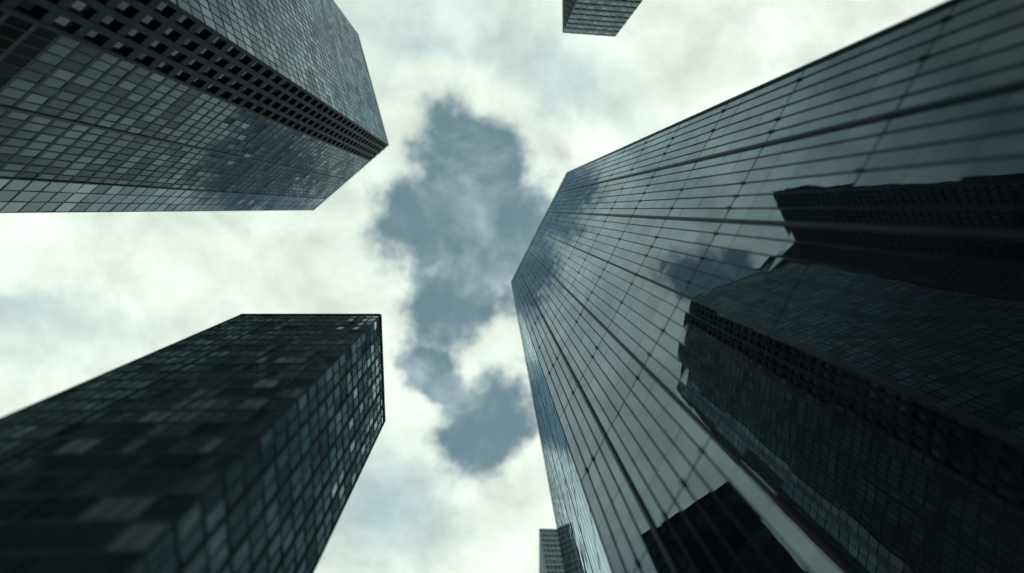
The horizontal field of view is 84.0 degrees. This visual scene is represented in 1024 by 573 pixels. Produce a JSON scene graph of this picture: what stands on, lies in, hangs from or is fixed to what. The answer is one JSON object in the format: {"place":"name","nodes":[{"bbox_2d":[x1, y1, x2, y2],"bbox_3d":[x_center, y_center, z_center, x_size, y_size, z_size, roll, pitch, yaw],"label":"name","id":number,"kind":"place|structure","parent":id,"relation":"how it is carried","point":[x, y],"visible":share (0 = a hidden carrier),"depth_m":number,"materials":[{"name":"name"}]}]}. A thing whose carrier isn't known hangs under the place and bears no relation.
{"place":"outdoors","nodes":[
{"label":"outdoors","id":0,"kind":"place"},
{"bbox_2d":[0,314,385,572],"bbox_3d":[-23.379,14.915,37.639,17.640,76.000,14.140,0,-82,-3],"label":"office block","id":1,"kind":"structure","parent":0,"point":[242,443],"depth_m":34.68,"materials":[{"name":"black glass"}]},
{"bbox_2d":[0,315,378,572],"bbox_3d":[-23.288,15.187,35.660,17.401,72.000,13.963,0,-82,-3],"label":"window panes","id":2,"kind":"structure","parent":1,"relation":"in","point":[120,563],"depth_m":32.32,"materials":[{"name":"black glass"}]},
{"bbox_2d":[128,318,383,572],"bbox_3d":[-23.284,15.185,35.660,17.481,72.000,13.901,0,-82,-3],"label":"window panes","id":3,"kind":"structure","parent":1,"relation":"in","point":[167,545],"depth_m":37.89,"materials":[{"name":"grey glass"}]},
{"bbox_2d":[0,0,388,212],"bbox_3d":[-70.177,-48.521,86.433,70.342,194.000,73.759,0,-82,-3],"label":"office skyscraper","id":4,"kind":"structure","parent":0,"point":[174,105],"depth_m":75.45,"materials":[{"name":"black glass"}]},
{"bbox_2d":[0,0,57,86],"bbox_3d":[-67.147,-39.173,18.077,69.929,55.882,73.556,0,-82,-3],"label":"window panes","id":5,"kind":"structure","parent":4,"relation":"in","point":[26,6],"depth_m":47.93,"materials":[{"name":"black glass"}]},
{"bbox_2d":[0,179,324,211],"bbox_3d":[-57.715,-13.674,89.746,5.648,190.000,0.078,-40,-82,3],"label":"window panes","id":6,"kind":"structure","parent":4,"relation":"in","point":[18,185],"depth_m":83.62,"materials":[{"name":"grey glass"}]},
{"bbox_2d":[0,0,380,197],"bbox_3d":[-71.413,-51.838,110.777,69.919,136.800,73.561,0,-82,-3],"label":"window panes","id":7,"kind":"structure","parent":4,"relation":"in","point":[78,6],"depth_m":70.46,"materials":[{"name":"grey glass"}]},
{"bbox_2d":[170,0,387,143],"bbox_3d":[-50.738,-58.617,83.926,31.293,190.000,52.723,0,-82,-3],"label":"window panes","id":8,"kind":"structure","parent":4,"relation":"in","point":[182,4],"depth_m":106.97,"materials":[{"name":"grey glass"}]},
{"bbox_2d":[0,0,946,572],"label":"sky","id":9,"kind":"structure","parent":0,"point":[486,107],"materials":[{"name":"white"}]},
{"bbox_2d":[562,0,641,36],"bbox_3d":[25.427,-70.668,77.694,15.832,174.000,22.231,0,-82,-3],"label":"office tower","id":10,"kind":"structure","parent":0,"point":[600,17],"depth_m":146.74,"materials":[{"name":"grey glass"}]},
{"bbox_2d":[563,0,640,35],"bbox_3d":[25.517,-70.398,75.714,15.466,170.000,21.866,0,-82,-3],"label":"window panes","id":11,"kind":"structure","parent":10,"relation":"in","point":[579,1],"depth_m":147.72,"materials":[{"name":"grey glass"}]},
{"label":"ground","id":12,"kind":"structure","parent":0,"visible":0},
{"bbox_2d":[539,529,564,572],"bbox_3d":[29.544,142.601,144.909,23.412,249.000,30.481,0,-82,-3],"label":"office tower","id":13,"kind":"structure","parent":12,"relation":"on","point":[550,558],"depth_m":246.20,"materials":[{"name":"grey concrete"}]},
{"bbox_2d":[540,529,564,572],"bbox_3d":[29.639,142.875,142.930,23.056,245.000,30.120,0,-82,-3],"label":"window panes","id":14,"kind":"structure","parent":13,"relation":"in","point":[548,531],"depth_m":244.68,"materials":[{"name":"grey glass"}]},
{"bbox_2d":[511,0,1023,572],"bbox_3d":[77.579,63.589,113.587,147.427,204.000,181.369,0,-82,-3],"label":"glass skyscraper","id":15,"kind":"structure","parent":12,"relation":"on","point":[775,326],"depth_m":33.68,"materials":[{"name":"grey glass"}]},
{"bbox_2d":[512,0,1023,572],"bbox_3d":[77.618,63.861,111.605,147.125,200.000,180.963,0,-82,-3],"label":"window panes","id":16,"kind":"structure","parent":15,"relation":"in","point":[1004,497],"depth_m":33.30,"materials":[{"name":"grey glass"}]}
]}

